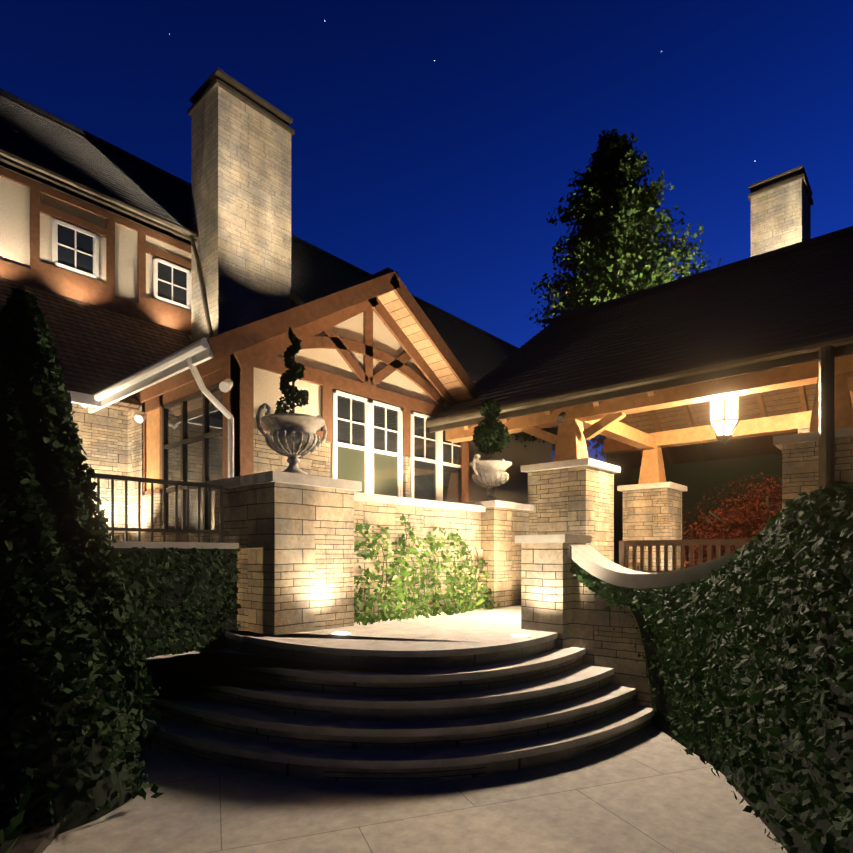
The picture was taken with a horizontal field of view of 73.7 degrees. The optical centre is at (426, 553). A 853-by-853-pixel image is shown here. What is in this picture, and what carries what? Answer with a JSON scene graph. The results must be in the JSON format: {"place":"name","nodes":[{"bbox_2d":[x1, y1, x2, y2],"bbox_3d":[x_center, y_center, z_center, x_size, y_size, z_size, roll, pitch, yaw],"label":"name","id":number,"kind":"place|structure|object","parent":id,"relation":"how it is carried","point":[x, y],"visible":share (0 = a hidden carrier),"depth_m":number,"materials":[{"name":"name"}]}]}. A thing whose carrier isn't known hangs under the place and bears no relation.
{"place":"outdoors","nodes":[
{"label":"outdoors","id":0,"kind":"place"},
{"bbox_2d":[0,729,141,852],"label":"bed soil","id":1,"kind":"structure","parent":0,"point":[39,840],"depth_m":3.04,"materials":[{"name":"brown soil"}]},
{"bbox_2d":[0,767,62,852],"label":"bed groundcover","id":2,"kind":"object","parent":1,"relation":"on","point":[15,828],"visible":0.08,"depth_m":2.86,"materials":[{"name":"green plant"}]},
{"bbox_2d":[0,287,166,836],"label":"cone shrub","id":3,"kind":"object","parent":1,"relation":"on","point":[28,356],"depth_m":3.41,"materials":[{"name":"green plant"}]},
{"bbox_2d":[67,390,100,406],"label":"fascia","id":4,"kind":"structure","parent":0,"point":[83,398],"depth_m":8.76,"materials":[{"name":"white wood"}]},
{"bbox_2d":[0,277,190,411],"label":"lower roof","id":5,"kind":"structure","parent":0,"point":[98,348],"depth_m":10.03,"materials":[{"name":"brown tile"}]},
{"bbox_2d":[81,337,233,477],"bbox_3d":[-3.885,-1.313,8.159,4.020,2.402,0.695,0,0,41],"label":"gutter and downspout","id":6,"kind":"object","parent":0,"point":[192,356],"visible":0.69,"depth_m":7.34,"materials":[{"name":"white metal"}]},
{"bbox_2d":[92,547,240,711],"bbox_3d":[-3.964,0.751,3.604,0.193,1.674,6.137,0,0,41],"label":"wall ivy","id":7,"kind":"object","parent":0,"point":[162,568],"depth_m":5.43,"materials":[{"name":"green plant"}]},
{"bbox_2d":[135,308,468,534],"bbox_3d":[-2.168,-2.107,10.576,3.590,4.090,5.140,0,0,41],"label":"timber framing","id":8,"kind":"object","parent":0,"point":[238,400],"visible":0.56,"depth_m":8.77,"materials":[{"name":"brown wood"}]},
{"bbox_2d":[146,408,159,490],"bbox_3d":[-4.417,-1.682,9.233,0.560,1.300,0.029,0,0,41],"label":"wood wing panel","id":9,"kind":"object","parent":8,"relation":"attached to","point":[153,444],"visible":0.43,"depth_m":9.22,"materials":[{"name":"brown wood"}]},
{"bbox_2d":[213,290,470,402],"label":"wing soffit planks","id":10,"kind":"object","parent":8,"relation":"attached to","point":[391,302],"depth_m":9.89,"materials":[{"name":"beige wood"}]},
{"bbox_2d":[207,271,480,406],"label":"wing rake boards","id":11,"kind":"object","parent":8,"relation":"attached to","point":[251,344],"visible":0.79,"depth_m":8.33,"materials":[{"name":"brown wood"}]},
{"bbox_2d":[254,311,447,477],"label":"wing stucco walls","id":12,"kind":"structure","parent":0,"point":[267,389],"depth_m":8.91,"materials":[{"name":"beige paint"}]},
{"bbox_2d":[292,336,491,459],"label":"topiary stems","id":13,"kind":"object","parent":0,"point":[293,365],"visible":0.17,"depth_m":6.11,"materials":[{"name":"brown wood"}]},
{"bbox_2d":[43,726,786,852],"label":"patio","id":14,"kind":"structure","parent":0,"point":[651,789],"depth_m":3.49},
{"bbox_2d":[129,638,651,781],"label":"step risers","id":15,"kind":"object","parent":14,"relation":"on","point":[391,743],"visible":0.27,"depth_m":4.49,"materials":[{"name":"grey stone"}]},
{"bbox_2d":[134,379,530,637],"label":"light fixtures","id":16,"kind":"object","parent":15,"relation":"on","point":[226,385],"visible":0.92,"depth_m":7.15,"materials":[{"name":"white paint"}]},
{"bbox_2d":[129,605,654,768],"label":"steps","id":17,"kind":"structure","parent":15,"relation":"on","point":[479,631],"depth_m":4.64,"materials":[{"name":"beige stone"}]},
{"bbox_2d":[354,516,499,624],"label":"vine leaves","id":18,"kind":"object","parent":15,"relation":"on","point":[384,615],"visible":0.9,"depth_m":7.09,"materials":[{"name":"green plant"}]},
{"bbox_2d":[395,514,413,602],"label":"climber leaves","id":19,"kind":"object","parent":18,"relation":"attached to","point":[408,528],"visible":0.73,"depth_m":7.02,"materials":[{"name":"green plant"}]},
{"bbox_2d":[333,632,527,636],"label":"well light lenses","id":20,"kind":"object","parent":15,"relation":"on","point":[521,635],"visible":0.71,"depth_m":5.47,"materials":[{"name":"white glass"}]},
{"bbox_2d":[0,0,852,465],"label":"sky","id":21,"kind":"structure","parent":0,"point":[446,173],"materials":[{"name":"blue"}]},
{"bbox_2d":[569,481,852,852],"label":"ivy bank","id":22,"kind":"structure","parent":0,"point":[688,614],"depth_m":3.58,"materials":[{"name":"green plant"}]},
{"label":"lawn","id":23,"kind":"structure","parent":0,"visible":0},
{"bbox_2d":[0,165,551,503],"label":"wall","id":24,"kind":"structure","parent":23,"relation":"on","point":[15,222],"depth_m":11.21,"materials":[{"name":"beige paint"}]},
{"bbox_2d":[0,166,190,334],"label":"wood trim","id":25,"kind":"structure","parent":24,"relation":"attached to","point":[38,274],"depth_m":10.81,"materials":[{"name":"brown wood"}]},
{"bbox_2d":[0,88,852,418],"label":"roof tiles","id":26,"kind":"object","parent":24,"relation":"on","point":[798,292],"visible":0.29,"depth_m":10.55,"materials":[{"name":"black tile"}]},
{"bbox_2d":[0,147,852,488],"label":"copper gutters","id":27,"kind":"object","parent":26,"relation":"attached to","point":[824,351],"visible":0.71,"depth_m":7.79,"materials":[{"name":"brown metal"}]},
{"bbox_2d":[191,86,810,343],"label":"stone chimneys","id":28,"kind":"object","parent":26,"relation":"attached to","point":[240,188],"visible":0.43,"depth_m":11.69,"materials":[{"name":"beige stone"}]},
{"bbox_2d":[187,68,813,204],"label":"copper chimney caps","id":29,"kind":"object","parent":28,"relation":"on","point":[235,88],"visible":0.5,"depth_m":11.91,"materials":[{"name":"brown metal"}]},
{"bbox_2d":[215,425,852,725],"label":"stone wall piers","id":30,"kind":"structure","parent":23,"relation":"on","point":[300,571],"depth_m":6.07,"materials":[{"name":"beige stone"}]},
{"bbox_2d":[111,470,533,550],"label":"bluestone terrace caps","id":31,"kind":"object","parent":30,"relation":"on","point":[285,477],"depth_m":5.92,"materials":[{"name":"grey stone"}]},
{"bbox_2d":[94,473,228,542],"bbox_3d":[-4.146,-0.417,3.760,0.040,0.610,6.130,0,0,41],"label":"terrace railing","id":32,"kind":"object","parent":31,"relation":"on","point":[220,532],"visible":0.42,"depth_m":5.55,"materials":[{"name":"brown metal"}]},
{"bbox_2d":[70,403,409,542],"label":"stone wall","id":33,"kind":"structure","parent":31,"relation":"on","point":[112,437],"depth_m":9.49,"materials":[{"name":"beige stone"}]},
{"bbox_2d":[162,382,222,534],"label":"sunroom mullions","id":34,"kind":"object","parent":33,"relation":"attached to","point":[204,436],"visible":0.42,"depth_m":8.48,"materials":[{"name":"brown wood"}]},
{"bbox_2d":[166,388,222,529],"bbox_3d":[-3.374,-1.312,8.314,1.980,2.040,0.024,0,0,41],"label":"window glass","id":35,"kind":"object","parent":34,"relation":"in","point":[193,450],"visible":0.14,"depth_m":8.33,"materials":[{"name":"glass"}]},
{"bbox_2d":[51,218,460,500],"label":"white window frames","id":36,"kind":"structure","parent":33,"relation":"attached to","point":[368,449],"depth_m":10.09,"materials":[{"name":"white wood"}]},
{"bbox_2d":[58,224,459,502],"bbox_3d":[-3.928,-3.452,10.470,9.361,5.130,3.605,0,0,-4],"label":"window glass","id":37,"kind":"object","parent":36,"relation":"in","point":[424,480],"visible":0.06,"depth_m":10.46,"materials":[{"name":"grey glass"}]},
{"bbox_2d":[337,446,397,496],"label":"window panes","id":38,"kind":"object","parent":36,"relation":"in","point":[350,463],"depth_m":9.45,"materials":[{"name":"glass"}]},
{"bbox_2d":[256,403,326,474],"bbox_3d":[-1.431,-1.173,6.119,0.668,0.762,0.668,0,0,-4],"label":"urn","id":39,"kind":"object","parent":31,"relation":"on","point":[293,437],"visible":0.98,"depth_m":5.92,"materials":[{"name":"stone"}]},
{"bbox_2d":[274,327,308,413],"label":"topiary spiral leaves","id":40,"kind":"object","parent":39,"relation":"in","point":[287,376],"visible":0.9,"depth_m":6.05,"materials":[{"name":"green plant"}]},
{"bbox_2d":[469,453,511,500],"bbox_3d":[1.000,-1.153,8.868,0.668,0.762,0.668,0,0,-4],"label":"urn","id":41,"kind":"object","parent":31,"relation":"on","point":[490,475],"visible":1,"depth_m":8.66,"materials":[{"name":"stone"}]},
{"bbox_2d":[472,398,509,454],"bbox_3d":[0.996,-1.990,8.868,0.598,0.884,0.594,0,0,41],"label":"topiary ball","id":42,"kind":"object","parent":41,"relation":"on","point":[487,406],"depth_m":8.75,"materials":[{"name":"green plant"}]},
{"bbox_2d":[515,427,852,587],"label":"limestone coping caps","id":43,"kind":"object","parent":30,"relation":"on","point":[590,559],"visible":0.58,"depth_m":5.68,"materials":[{"name":"beige stone"}]},
{"bbox_2d":[445,354,852,483],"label":"pavilion timber beams","id":44,"kind":"structure","parent":43,"relation":"on","point":[593,420],"depth_m":9.04,"materials":[{"name":"brown wood"}]},
{"bbox_2d":[556,412,565,422],"bbox_3d":[2.085,-2.111,8.770,0.124,0.189,0.205,0,0,41],"label":"eave downlight housing","id":45,"kind":"object","parent":44,"relation":"attached to","point":[560,417],"visible":1,"depth_m":8.72,"materials":[{"name":"grey metal"}]},
{"bbox_2d":[605,383,816,468],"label":"porch ceiling planks","id":46,"kind":"object","parent":44,"relation":"attached to","point":[783,401],"depth_m":14.61,"materials":[{"name":"brown wood"}]},
{"bbox_2d":[709,396,738,444],"bbox_3d":[4.299,-2.247,8.220,0.520,1.330,0.523,0,0,41],"label":"lantern frame","id":47,"kind":"object","parent":44,"relation":"attached to","point":[723,439],"visible":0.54,"depth_m":8.12,"materials":[{"name":"metal"}]},
{"bbox_2d":[711,396,737,435],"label":"lantern panes","id":48,"kind":"object","parent":47,"relation":"in","point":[718,426],"visible":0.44,"depth_m":8.08,"materials":[{"name":"white glass"}]},
{"bbox_2d":[507,129,720,465],"bbox_3d":[7.218,-7.278,22.527,10.105,17.733,9.685,0,0,-21],"label":"conifer","id":49,"kind":"object","parent":23,"relation":"on","point":[611,163],"depth_m":20.84,"materials":[{"name":"green plant"}]},
{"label":"porch floor","id":50,"kind":"structure","parent":23,"relation":"on","visible":0},
{"bbox_2d":[619,539,751,572],"bbox_3d":[3.661,0.298,7.876,1.780,0.980,0.620,0,0,41],"label":"railing","id":51,"kind":"object","parent":50,"relation":"on","point":[634,564],"visible":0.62,"depth_m":7.79,"materials":[{"name":"brown wood"}]},
{"bbox_2d":[614,453,781,566],"bbox_3d":[9.645,-0.362,12.302,12.000,3.900,0.800,0,0,41],"label":"hedge","id":52,"kind":"object","parent":50,"relation":"on","point":[698,479],"depth_m":14.12,"materials":[{"name":"plant"}]},
{"bbox_2d":[682,472,781,567],"bbox_3d":[7.133,-0.474,11.917,4.439,2.542,4.430,0,0,41],"label":"maple","id":53,"kind":"object","parent":50,"relation":"on","point":[745,518],"depth_m":11.64,"materials":[{"name":"red plant"}]}
]}

